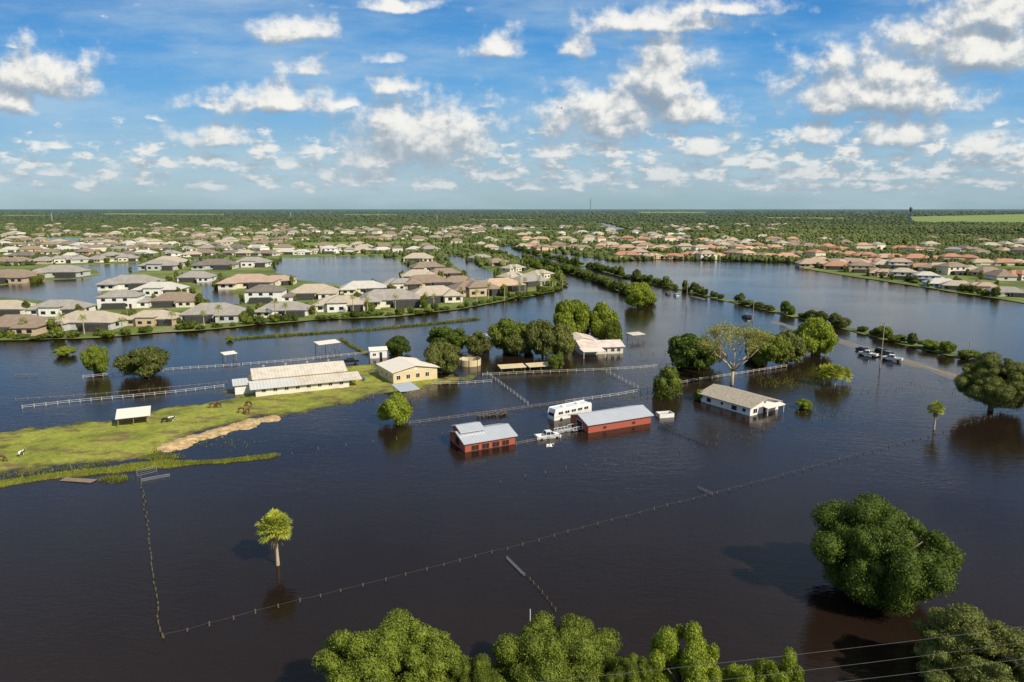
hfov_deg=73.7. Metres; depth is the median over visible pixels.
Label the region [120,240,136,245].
house
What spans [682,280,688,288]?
hedgerow tree
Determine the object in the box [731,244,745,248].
house
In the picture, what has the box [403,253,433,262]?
house
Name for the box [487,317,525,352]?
broadleaf tree
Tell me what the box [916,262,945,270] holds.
house
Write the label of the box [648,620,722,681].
leafy tree
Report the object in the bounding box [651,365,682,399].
tree
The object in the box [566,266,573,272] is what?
hedgerow tree
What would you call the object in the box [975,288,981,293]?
garden tree
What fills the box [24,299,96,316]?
house
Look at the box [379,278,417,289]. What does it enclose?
house
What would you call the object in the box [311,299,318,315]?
palm tree
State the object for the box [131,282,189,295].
house
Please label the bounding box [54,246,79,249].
house
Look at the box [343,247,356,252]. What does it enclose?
house
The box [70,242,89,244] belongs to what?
house
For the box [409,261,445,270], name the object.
house
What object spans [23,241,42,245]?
house
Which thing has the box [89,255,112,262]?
house
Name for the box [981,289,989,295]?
garden tree
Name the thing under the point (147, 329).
bank shrub
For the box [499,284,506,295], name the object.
garden tree
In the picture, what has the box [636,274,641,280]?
hedgerow tree
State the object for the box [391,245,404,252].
house
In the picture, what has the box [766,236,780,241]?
house
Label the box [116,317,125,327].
palm tree
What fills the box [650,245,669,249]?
house
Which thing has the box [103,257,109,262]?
garden tree
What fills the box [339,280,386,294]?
house
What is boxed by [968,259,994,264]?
house
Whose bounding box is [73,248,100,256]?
house
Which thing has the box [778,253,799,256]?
house
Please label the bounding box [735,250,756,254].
house
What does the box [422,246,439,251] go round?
house
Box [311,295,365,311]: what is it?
house
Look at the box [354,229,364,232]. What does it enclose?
house
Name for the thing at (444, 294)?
house
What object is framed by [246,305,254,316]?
garden tree
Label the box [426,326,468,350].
broadleaf tree
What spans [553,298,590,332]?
broadleaf tree
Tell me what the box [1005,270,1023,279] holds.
house
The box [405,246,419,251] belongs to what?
house
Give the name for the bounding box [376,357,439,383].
ranch building
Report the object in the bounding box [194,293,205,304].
garden tree
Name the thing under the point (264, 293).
house
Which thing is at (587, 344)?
house
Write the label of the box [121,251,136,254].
house
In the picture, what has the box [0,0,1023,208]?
sky
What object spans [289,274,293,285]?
garden tree
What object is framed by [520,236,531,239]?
house
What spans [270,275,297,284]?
house
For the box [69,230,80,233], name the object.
house
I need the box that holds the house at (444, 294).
[411,285,463,303]
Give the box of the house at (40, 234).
[31,233,47,235]
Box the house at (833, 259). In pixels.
[829,258,846,262]
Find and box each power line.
[541,627,1017,681]
[705,642,1021,681]
[841,659,1018,681]
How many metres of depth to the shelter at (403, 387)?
183.87 m
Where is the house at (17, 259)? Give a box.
[7,256,31,264]
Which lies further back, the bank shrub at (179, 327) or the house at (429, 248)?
the house at (429, 248)
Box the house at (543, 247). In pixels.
[533,244,554,249]
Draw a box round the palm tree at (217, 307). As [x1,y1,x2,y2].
[216,303,220,323]
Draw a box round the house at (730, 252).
[723,249,739,255]
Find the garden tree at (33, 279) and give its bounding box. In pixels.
[29,276,37,282]
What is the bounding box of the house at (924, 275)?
[912,271,943,281]
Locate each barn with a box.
[232,359,361,396]
[447,422,517,451]
[569,405,653,432]
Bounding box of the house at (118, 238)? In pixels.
[109,237,126,240]
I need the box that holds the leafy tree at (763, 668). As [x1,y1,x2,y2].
[752,647,804,681]
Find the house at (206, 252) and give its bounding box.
[193,249,219,255]
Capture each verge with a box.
[512,248,960,357]
[543,265,625,294]
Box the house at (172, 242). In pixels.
[165,241,179,245]
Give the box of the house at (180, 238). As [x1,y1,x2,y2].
[173,237,191,240]
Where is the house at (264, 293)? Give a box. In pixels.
[243,284,295,303]
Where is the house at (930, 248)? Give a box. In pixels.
[922,247,940,250]
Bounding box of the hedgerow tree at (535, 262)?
[532,259,539,267]
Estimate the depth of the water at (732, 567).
120.40 m
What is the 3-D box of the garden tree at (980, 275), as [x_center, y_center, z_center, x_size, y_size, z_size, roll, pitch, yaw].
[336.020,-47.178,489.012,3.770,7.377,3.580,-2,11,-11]
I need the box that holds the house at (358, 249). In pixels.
[355,247,372,252]
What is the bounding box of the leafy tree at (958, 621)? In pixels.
[910,602,1023,681]
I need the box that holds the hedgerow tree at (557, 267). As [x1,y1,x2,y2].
[553,265,559,271]
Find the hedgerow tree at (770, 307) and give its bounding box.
[764,305,775,310]
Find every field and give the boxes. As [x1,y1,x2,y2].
[3,215,50,215]
[106,213,223,214]
[344,214,400,215]
[639,212,705,212]
[767,217,843,218]
[911,214,1023,222]
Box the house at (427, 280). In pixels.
[405,274,452,289]
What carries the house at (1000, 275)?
on the ground at (267, 271)
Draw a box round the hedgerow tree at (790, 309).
[784,305,795,314]
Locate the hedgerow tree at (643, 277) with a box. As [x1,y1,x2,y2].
[640,275,647,281]
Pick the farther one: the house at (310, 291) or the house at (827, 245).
the house at (827, 245)
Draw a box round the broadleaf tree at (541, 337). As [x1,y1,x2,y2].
[525,318,556,356]
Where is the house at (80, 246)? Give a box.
[72,245,87,247]
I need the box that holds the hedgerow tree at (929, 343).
[916,339,939,349]
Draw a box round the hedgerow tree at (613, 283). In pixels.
[609,279,617,288]
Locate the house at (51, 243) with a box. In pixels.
[40,241,59,246]
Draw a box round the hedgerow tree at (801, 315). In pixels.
[798,313,805,317]
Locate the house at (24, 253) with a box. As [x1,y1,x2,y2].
[6,251,39,256]
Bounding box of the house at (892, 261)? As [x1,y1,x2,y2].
[887,258,913,268]
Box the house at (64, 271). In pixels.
[32,265,90,277]
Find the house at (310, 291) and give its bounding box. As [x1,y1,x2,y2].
[290,284,339,299]
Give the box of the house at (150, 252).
[135,250,158,255]
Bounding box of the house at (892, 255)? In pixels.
[888,253,903,257]
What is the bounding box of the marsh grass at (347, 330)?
[233,317,478,353]
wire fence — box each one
[140,474,163,637]
[161,522,597,637]
[524,572,555,610]
[598,413,998,522]
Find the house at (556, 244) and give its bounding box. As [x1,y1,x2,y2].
[551,242,567,248]
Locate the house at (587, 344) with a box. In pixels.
[572,332,624,354]
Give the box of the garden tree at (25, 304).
[21,300,30,307]
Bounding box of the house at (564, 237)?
[557,236,571,239]
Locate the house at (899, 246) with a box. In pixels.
[888,245,907,248]
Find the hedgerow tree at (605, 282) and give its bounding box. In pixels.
[603,279,611,285]
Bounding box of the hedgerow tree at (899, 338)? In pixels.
[887,334,906,341]
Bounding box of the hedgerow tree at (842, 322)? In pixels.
[832,317,851,327]
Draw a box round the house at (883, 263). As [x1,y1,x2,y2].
[869,259,905,268]
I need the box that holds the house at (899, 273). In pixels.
[888,268,916,279]
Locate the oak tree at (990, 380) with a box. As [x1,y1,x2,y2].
[953,351,1023,410]
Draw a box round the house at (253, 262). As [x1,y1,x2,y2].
[235,257,271,266]
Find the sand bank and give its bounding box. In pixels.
[156,415,280,451]
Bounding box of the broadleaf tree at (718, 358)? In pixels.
[697,342,725,367]
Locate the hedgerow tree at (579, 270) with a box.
[575,268,583,273]
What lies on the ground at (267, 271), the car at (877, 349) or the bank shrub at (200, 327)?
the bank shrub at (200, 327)
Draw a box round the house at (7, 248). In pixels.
[0,246,18,251]
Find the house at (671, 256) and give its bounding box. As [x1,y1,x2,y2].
[664,253,683,258]
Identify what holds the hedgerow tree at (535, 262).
on the ground at (267, 271)
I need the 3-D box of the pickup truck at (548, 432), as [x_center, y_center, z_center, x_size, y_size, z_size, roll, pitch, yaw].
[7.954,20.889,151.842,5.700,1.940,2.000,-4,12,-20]
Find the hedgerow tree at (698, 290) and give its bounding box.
[695,286,703,293]
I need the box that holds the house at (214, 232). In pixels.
[205,231,222,234]
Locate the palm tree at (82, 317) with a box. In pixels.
[77,314,86,333]
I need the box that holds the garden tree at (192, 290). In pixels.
[188,287,195,292]
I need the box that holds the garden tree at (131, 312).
[128,307,136,315]
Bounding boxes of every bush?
[51,346,76,356]
[225,336,233,340]
[547,354,564,369]
[693,389,702,400]
[795,398,812,409]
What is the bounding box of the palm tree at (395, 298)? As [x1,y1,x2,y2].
[391,294,398,308]
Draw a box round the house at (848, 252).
[841,251,857,254]
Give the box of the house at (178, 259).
[153,256,190,266]
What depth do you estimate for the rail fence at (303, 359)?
228.67 m
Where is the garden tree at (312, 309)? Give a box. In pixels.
[309,305,316,313]
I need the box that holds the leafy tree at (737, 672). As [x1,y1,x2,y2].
[708,662,763,681]
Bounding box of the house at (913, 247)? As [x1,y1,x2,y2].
[903,245,923,250]
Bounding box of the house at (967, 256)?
[962,254,978,260]
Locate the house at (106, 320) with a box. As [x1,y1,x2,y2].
[46,310,127,331]
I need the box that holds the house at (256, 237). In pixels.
[253,235,266,239]
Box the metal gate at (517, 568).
[506,556,523,575]
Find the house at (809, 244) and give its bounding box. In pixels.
[798,243,820,246]
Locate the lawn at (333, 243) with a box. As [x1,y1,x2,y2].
[304,242,473,245]
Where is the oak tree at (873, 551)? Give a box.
[809,491,965,616]
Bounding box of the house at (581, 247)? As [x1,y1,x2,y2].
[575,245,592,249]
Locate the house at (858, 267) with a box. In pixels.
[847,261,879,272]
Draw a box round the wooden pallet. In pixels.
[60,477,96,482]
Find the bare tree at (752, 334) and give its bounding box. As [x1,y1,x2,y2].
[696,320,776,384]
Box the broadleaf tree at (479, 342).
[465,331,493,354]
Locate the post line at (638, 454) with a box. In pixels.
[500,425,773,482]
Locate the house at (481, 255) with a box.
[469,254,491,260]
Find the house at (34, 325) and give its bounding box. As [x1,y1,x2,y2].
[0,314,49,335]
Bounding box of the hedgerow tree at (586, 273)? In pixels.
[583,270,591,278]
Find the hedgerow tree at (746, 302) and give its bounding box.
[739,300,752,304]
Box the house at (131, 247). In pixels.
[125,245,139,249]
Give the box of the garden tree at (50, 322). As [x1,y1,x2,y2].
[46,317,59,329]
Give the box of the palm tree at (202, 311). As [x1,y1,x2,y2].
[200,309,206,325]
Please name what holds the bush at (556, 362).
in the water at (732, 567)
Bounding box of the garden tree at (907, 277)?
[904,274,912,281]
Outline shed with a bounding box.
[368,346,387,358]
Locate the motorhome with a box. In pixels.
[548,400,591,420]
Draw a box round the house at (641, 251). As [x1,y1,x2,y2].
[631,249,649,255]
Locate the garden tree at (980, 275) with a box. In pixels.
[978,271,983,278]
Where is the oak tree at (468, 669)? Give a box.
[443,653,505,681]
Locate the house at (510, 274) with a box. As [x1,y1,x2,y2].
[495,272,524,277]
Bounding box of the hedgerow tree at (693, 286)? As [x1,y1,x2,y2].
[689,282,699,291]
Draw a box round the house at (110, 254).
[101,252,123,257]
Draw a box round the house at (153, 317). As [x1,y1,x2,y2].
[125,310,180,325]
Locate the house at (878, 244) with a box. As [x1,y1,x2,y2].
[870,242,886,248]
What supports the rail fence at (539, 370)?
in the water at (732, 567)
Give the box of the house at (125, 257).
[112,254,139,261]
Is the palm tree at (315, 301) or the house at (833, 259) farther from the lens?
the house at (833, 259)
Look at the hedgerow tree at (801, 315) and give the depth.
316.82 m
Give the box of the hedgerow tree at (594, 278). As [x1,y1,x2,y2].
[591,275,601,282]
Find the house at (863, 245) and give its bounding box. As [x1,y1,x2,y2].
[853,243,876,248]
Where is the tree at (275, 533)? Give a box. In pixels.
[255,508,292,565]
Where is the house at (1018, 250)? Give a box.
[1006,247,1023,254]
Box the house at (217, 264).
[189,259,238,269]
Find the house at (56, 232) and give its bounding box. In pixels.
[51,231,63,235]
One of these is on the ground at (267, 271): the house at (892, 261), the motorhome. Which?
the house at (892, 261)
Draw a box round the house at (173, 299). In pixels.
[150,292,203,307]
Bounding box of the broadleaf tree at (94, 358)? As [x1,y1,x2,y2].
[79,344,109,372]
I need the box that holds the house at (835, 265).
[822,261,848,269]
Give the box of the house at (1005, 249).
[995,247,1009,251]
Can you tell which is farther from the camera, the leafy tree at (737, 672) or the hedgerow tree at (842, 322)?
the hedgerow tree at (842, 322)
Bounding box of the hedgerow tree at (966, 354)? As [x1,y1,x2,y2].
[957,350,980,358]
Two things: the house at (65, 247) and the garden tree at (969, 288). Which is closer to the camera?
the garden tree at (969, 288)
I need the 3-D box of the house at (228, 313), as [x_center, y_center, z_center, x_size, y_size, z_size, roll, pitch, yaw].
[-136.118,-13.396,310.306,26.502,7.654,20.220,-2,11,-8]
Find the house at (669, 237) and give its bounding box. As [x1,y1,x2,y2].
[662,235,678,240]
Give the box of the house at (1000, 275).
[983,270,1020,280]
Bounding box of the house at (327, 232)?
[321,230,333,233]
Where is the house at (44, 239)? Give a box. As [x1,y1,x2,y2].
[33,237,50,241]
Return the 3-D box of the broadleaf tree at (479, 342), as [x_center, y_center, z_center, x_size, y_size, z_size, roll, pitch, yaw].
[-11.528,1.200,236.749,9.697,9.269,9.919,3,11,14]
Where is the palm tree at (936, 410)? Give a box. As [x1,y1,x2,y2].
[926,400,945,429]
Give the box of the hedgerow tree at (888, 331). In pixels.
[873,326,893,336]
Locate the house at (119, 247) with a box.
[109,246,129,250]
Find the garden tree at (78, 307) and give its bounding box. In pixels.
[74,304,83,310]
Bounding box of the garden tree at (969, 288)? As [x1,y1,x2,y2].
[965,284,974,292]
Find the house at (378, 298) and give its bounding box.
[359,289,420,308]
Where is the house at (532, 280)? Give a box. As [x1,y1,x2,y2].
[511,274,549,286]
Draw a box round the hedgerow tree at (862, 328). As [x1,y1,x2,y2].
[857,326,868,331]
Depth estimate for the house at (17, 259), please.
619.93 m
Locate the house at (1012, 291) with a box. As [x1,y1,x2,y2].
[983,286,1023,297]
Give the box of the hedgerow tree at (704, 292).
[701,289,708,295]
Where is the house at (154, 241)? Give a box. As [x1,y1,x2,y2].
[144,239,166,244]
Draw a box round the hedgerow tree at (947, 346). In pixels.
[937,341,957,352]
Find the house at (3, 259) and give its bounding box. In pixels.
[0,257,10,262]
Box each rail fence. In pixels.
[15,381,226,399]
[22,384,223,408]
[83,363,239,376]
[242,351,368,365]
[409,400,565,424]
[432,380,489,384]
[482,368,601,375]
[487,371,527,402]
[516,432,569,445]
[565,379,693,402]
[602,363,670,370]
[603,368,636,386]
[658,423,706,444]
[693,365,786,380]
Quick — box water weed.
[2,375,1007,483]
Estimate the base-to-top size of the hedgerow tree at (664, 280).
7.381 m
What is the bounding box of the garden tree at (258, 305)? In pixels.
[255,302,263,309]
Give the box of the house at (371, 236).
[362,235,376,238]
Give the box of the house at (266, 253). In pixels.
[253,250,279,255]
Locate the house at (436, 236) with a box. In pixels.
[429,235,440,238]
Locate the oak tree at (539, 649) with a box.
[490,610,621,681]
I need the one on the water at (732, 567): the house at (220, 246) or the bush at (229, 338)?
the bush at (229, 338)
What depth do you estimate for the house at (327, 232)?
1392.50 m
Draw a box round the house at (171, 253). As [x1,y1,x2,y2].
[161,250,181,255]
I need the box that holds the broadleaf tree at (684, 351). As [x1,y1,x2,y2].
[667,333,717,369]
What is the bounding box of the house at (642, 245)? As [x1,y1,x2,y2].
[637,242,647,248]
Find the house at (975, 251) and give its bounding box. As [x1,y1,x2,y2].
[969,249,989,253]
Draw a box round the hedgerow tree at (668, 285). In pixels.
[664,283,673,287]
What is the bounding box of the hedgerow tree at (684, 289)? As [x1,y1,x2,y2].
[681,286,690,291]
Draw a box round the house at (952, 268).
[933,262,970,274]
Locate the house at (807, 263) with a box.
[795,258,827,267]
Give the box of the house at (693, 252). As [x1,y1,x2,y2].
[689,250,697,258]
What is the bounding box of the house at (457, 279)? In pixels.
[446,275,473,284]
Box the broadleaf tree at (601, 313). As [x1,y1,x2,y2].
[589,301,618,339]
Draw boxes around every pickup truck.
[340,357,358,363]
[534,429,560,439]
[857,350,878,356]
[882,354,902,361]
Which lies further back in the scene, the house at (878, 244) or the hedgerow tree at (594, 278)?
the house at (878, 244)
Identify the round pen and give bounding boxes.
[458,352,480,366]
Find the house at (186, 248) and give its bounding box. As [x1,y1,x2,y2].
[180,246,196,250]
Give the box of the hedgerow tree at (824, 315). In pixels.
[814,311,828,321]
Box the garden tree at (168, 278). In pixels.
[165,276,172,281]
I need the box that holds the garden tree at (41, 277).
[36,273,44,281]
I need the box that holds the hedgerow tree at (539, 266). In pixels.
[536,264,543,269]
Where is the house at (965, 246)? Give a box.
[957,245,980,249]
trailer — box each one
[554,426,572,432]
[568,423,582,430]
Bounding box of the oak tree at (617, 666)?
[604,652,655,681]
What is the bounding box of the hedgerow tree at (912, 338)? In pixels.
[906,333,918,343]
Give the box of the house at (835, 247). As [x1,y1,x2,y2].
[830,246,847,249]
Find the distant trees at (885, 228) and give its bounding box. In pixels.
[0,211,1023,265]
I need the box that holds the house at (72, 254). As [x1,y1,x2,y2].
[62,252,77,256]
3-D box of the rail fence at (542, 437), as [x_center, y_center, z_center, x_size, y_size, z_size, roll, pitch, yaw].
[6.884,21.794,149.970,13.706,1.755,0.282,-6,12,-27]
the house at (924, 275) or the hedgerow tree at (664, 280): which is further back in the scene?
the house at (924, 275)
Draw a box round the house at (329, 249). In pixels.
[320,245,342,253]
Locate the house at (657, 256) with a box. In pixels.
[644,253,663,258]
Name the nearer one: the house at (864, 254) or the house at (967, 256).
the house at (967, 256)
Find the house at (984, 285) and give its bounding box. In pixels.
[965,282,996,291]
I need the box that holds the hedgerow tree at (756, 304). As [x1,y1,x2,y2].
[750,302,763,307]
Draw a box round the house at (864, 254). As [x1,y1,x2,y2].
[851,252,876,258]
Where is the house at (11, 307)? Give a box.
[0,300,35,315]
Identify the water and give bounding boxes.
[0,245,1023,681]
[0,263,141,303]
[47,237,79,241]
[181,272,240,303]
[271,256,408,284]
[443,255,493,279]
[601,223,626,229]
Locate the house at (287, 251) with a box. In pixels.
[276,249,294,254]
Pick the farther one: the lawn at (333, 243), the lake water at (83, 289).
the lawn at (333, 243)
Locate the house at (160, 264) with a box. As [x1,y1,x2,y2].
[137,259,183,270]
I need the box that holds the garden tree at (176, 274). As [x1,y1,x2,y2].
[174,270,178,279]
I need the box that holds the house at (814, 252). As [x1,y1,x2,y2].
[804,249,826,255]
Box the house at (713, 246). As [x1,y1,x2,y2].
[704,245,723,248]
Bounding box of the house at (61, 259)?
[49,255,71,262]
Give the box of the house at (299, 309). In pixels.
[254,301,310,317]
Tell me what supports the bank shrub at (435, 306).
on the ground at (267, 271)
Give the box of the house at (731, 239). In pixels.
[724,238,738,241]
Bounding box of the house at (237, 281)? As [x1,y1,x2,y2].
[216,274,278,289]
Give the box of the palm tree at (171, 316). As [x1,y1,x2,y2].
[167,311,175,326]
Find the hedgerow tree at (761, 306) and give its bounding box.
[757,304,765,308]
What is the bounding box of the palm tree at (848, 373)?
[836,366,853,382]
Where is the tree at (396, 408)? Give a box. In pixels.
[377,392,412,425]
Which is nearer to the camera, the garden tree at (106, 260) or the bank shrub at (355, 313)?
the bank shrub at (355, 313)
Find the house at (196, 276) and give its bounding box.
[176,271,217,281]
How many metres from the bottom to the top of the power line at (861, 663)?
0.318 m
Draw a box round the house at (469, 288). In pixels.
[446,280,500,296]
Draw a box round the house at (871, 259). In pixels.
[864,258,880,261]
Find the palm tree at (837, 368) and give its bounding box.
[827,364,846,385]
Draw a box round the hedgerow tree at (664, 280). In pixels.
[660,276,673,285]
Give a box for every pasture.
[0,364,479,474]
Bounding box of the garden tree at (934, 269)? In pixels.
[931,266,937,273]
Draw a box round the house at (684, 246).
[677,243,691,250]
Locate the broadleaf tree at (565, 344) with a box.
[551,323,577,355]
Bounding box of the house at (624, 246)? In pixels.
[617,244,636,249]
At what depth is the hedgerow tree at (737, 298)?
368.39 m
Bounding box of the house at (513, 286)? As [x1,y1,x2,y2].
[484,277,526,291]
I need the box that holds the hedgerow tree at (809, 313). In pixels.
[804,309,816,317]
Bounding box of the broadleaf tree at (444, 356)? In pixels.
[423,341,460,372]
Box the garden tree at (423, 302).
[419,294,426,308]
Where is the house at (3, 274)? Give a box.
[0,270,8,283]
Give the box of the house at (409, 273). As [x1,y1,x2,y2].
[400,269,434,277]
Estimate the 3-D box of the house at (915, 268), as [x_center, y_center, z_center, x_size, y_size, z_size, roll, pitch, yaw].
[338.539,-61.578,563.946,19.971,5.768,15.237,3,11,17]
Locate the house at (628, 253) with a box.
[615,251,639,257]
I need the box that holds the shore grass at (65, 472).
[0,453,273,487]
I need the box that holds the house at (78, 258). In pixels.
[68,254,91,262]
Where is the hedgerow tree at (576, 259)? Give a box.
[574,256,579,263]
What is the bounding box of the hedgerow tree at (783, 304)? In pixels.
[780,301,790,313]
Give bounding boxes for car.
[742,314,751,318]
[855,346,868,350]
[874,347,886,352]
[882,350,897,356]
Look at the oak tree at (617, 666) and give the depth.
65.02 m
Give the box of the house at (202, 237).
[195,236,207,239]
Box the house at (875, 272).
[865,268,889,276]
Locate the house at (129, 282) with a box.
[94,275,165,290]
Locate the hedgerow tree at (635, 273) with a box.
[631,269,640,279]
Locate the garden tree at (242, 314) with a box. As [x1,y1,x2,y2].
[238,311,247,320]
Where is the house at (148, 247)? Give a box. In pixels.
[144,245,163,249]
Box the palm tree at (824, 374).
[816,363,835,384]
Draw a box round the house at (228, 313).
[178,302,245,323]
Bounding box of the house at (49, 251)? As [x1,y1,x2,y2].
[36,248,60,255]
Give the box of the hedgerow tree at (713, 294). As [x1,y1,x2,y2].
[710,291,718,296]
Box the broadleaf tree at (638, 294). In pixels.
[624,282,656,306]
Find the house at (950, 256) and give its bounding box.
[938,253,966,260]
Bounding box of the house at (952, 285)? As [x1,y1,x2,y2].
[940,280,968,289]
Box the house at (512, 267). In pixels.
[500,264,526,271]
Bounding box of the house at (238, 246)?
[226,244,245,249]
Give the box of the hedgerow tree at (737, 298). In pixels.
[733,293,745,301]
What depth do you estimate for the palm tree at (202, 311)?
293.46 m
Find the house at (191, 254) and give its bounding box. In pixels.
[180,251,201,256]
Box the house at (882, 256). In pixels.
[870,253,890,258]
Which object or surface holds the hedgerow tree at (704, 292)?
on the verge at (952, 354)
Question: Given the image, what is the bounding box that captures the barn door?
[576,419,582,427]
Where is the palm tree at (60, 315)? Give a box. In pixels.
[55,312,64,327]
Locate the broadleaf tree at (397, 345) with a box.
[385,335,411,354]
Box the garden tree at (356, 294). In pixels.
[354,291,361,296]
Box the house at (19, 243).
[9,242,23,245]
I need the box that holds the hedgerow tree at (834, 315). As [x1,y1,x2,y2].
[828,313,841,324]
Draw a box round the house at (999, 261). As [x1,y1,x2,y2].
[992,258,1020,265]
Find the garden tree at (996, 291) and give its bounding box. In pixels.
[990,285,1000,296]
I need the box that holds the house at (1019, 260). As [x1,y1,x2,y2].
[1013,259,1023,263]
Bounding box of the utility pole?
[879,323,887,367]
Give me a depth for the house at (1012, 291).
394.01 m
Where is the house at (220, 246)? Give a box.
[215,245,229,250]
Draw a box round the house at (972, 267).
[968,265,978,269]
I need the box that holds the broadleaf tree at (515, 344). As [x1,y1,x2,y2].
[505,333,531,354]
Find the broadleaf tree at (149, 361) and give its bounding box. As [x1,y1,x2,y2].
[112,346,170,376]
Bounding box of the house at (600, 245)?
[595,243,605,248]
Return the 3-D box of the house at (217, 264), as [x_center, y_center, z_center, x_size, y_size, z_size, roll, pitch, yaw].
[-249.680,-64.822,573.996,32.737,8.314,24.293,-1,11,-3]
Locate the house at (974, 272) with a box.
[969,267,1006,275]
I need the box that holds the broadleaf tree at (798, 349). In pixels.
[779,329,807,362]
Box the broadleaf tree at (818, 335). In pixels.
[793,317,838,354]
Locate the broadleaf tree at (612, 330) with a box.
[601,320,622,340]
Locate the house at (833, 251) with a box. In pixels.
[826,250,841,253]
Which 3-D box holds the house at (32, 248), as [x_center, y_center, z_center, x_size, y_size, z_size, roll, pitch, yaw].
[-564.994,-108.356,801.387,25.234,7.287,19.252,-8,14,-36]
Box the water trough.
[656,411,673,417]
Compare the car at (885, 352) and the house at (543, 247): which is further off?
the house at (543, 247)
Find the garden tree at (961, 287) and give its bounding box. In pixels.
[958,284,966,291]
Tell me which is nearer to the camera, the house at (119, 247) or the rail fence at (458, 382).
the rail fence at (458, 382)
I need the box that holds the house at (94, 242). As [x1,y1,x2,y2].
[87,240,103,244]
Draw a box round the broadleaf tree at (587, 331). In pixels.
[572,316,590,334]
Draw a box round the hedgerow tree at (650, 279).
[646,274,653,282]
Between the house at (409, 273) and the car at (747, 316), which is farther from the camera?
the house at (409, 273)
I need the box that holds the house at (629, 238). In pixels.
[620,235,637,241]
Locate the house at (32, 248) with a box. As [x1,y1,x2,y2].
[18,245,43,251]
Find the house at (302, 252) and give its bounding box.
[293,249,311,254]
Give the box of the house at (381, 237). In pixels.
[376,236,387,239]
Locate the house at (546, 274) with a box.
[525,269,554,278]
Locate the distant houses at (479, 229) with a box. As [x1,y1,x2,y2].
[0,223,1023,249]
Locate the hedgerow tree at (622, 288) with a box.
[618,282,628,292]
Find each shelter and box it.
[115,406,150,427]
[220,351,237,361]
[314,339,340,350]
[392,382,419,397]
[498,363,525,371]
[525,362,549,367]
[627,332,644,339]
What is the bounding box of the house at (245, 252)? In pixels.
[235,250,254,255]
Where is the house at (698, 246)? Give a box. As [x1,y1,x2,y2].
[690,244,708,249]
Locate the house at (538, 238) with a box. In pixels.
[531,236,549,240]
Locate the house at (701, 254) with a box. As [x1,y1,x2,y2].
[696,250,720,259]
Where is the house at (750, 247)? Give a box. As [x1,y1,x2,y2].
[738,246,759,248]
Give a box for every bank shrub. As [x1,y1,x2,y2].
[0,329,6,337]
[6,330,15,337]
[13,333,30,338]
[28,334,50,339]
[48,327,66,337]
[66,330,80,337]
[93,327,104,335]
[101,330,115,337]
[119,328,131,335]
[138,325,152,332]
[174,323,184,329]
[182,319,197,328]
[195,326,205,328]
[211,322,223,327]
[240,316,253,324]
[253,314,266,324]
[267,313,279,322]
[279,314,291,320]
[291,313,298,320]
[316,315,327,319]
[328,315,338,317]
[341,312,351,317]
[350,310,360,316]
[361,310,373,315]
[373,310,384,315]
[394,307,404,314]
[407,306,414,313]
[414,310,423,313]
[423,308,433,312]
[431,303,438,310]
[438,306,449,309]
[507,293,517,298]
[515,291,522,298]
[532,291,542,294]
[536,285,544,291]
[544,286,554,291]
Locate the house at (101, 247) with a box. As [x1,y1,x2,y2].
[88,244,113,250]
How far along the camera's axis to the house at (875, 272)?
510.18 m
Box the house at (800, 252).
[786,250,803,254]
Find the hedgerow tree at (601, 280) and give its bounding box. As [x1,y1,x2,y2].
[599,276,607,283]
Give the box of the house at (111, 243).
[103,242,120,245]
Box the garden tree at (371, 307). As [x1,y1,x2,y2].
[363,302,375,311]
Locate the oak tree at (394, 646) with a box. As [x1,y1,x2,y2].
[311,608,463,681]
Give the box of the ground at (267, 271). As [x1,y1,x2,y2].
[0,209,1023,339]
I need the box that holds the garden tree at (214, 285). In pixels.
[212,279,218,288]
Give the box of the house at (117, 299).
[94,290,151,309]
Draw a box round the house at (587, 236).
[581,234,595,239]
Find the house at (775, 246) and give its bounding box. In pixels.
[767,245,785,248]
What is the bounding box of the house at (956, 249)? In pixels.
[944,247,964,251]
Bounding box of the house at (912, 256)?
[900,254,928,259]
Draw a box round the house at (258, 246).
[247,244,268,249]
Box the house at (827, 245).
[821,243,835,246]
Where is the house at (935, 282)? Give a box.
[922,278,951,286]
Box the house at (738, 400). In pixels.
[697,384,785,415]
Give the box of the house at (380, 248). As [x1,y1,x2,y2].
[373,247,391,252]
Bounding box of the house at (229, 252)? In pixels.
[221,249,237,254]
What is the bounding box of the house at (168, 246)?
[161,244,175,248]
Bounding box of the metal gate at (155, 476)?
[142,474,169,480]
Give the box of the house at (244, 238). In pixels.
[238,236,250,239]
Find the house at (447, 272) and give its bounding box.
[429,268,460,276]
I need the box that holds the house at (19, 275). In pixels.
[2,269,45,283]
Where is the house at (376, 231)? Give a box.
[372,229,382,233]
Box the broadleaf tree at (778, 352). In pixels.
[750,332,790,365]
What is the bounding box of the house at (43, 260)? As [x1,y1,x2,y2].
[28,256,52,263]
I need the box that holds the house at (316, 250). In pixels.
[310,248,320,253]
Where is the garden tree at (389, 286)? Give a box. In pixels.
[387,284,395,288]
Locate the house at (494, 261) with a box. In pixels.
[485,258,508,265]
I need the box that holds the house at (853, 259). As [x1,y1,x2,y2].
[836,258,869,262]
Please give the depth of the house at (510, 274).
483.71 m
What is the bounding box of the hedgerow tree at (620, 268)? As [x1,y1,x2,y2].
[617,265,624,272]
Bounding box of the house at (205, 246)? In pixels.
[197,245,214,249]
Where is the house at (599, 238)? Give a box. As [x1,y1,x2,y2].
[594,236,605,241]
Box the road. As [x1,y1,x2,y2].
[691,296,959,379]
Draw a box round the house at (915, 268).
[907,263,927,270]
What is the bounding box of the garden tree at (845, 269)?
[843,265,848,271]

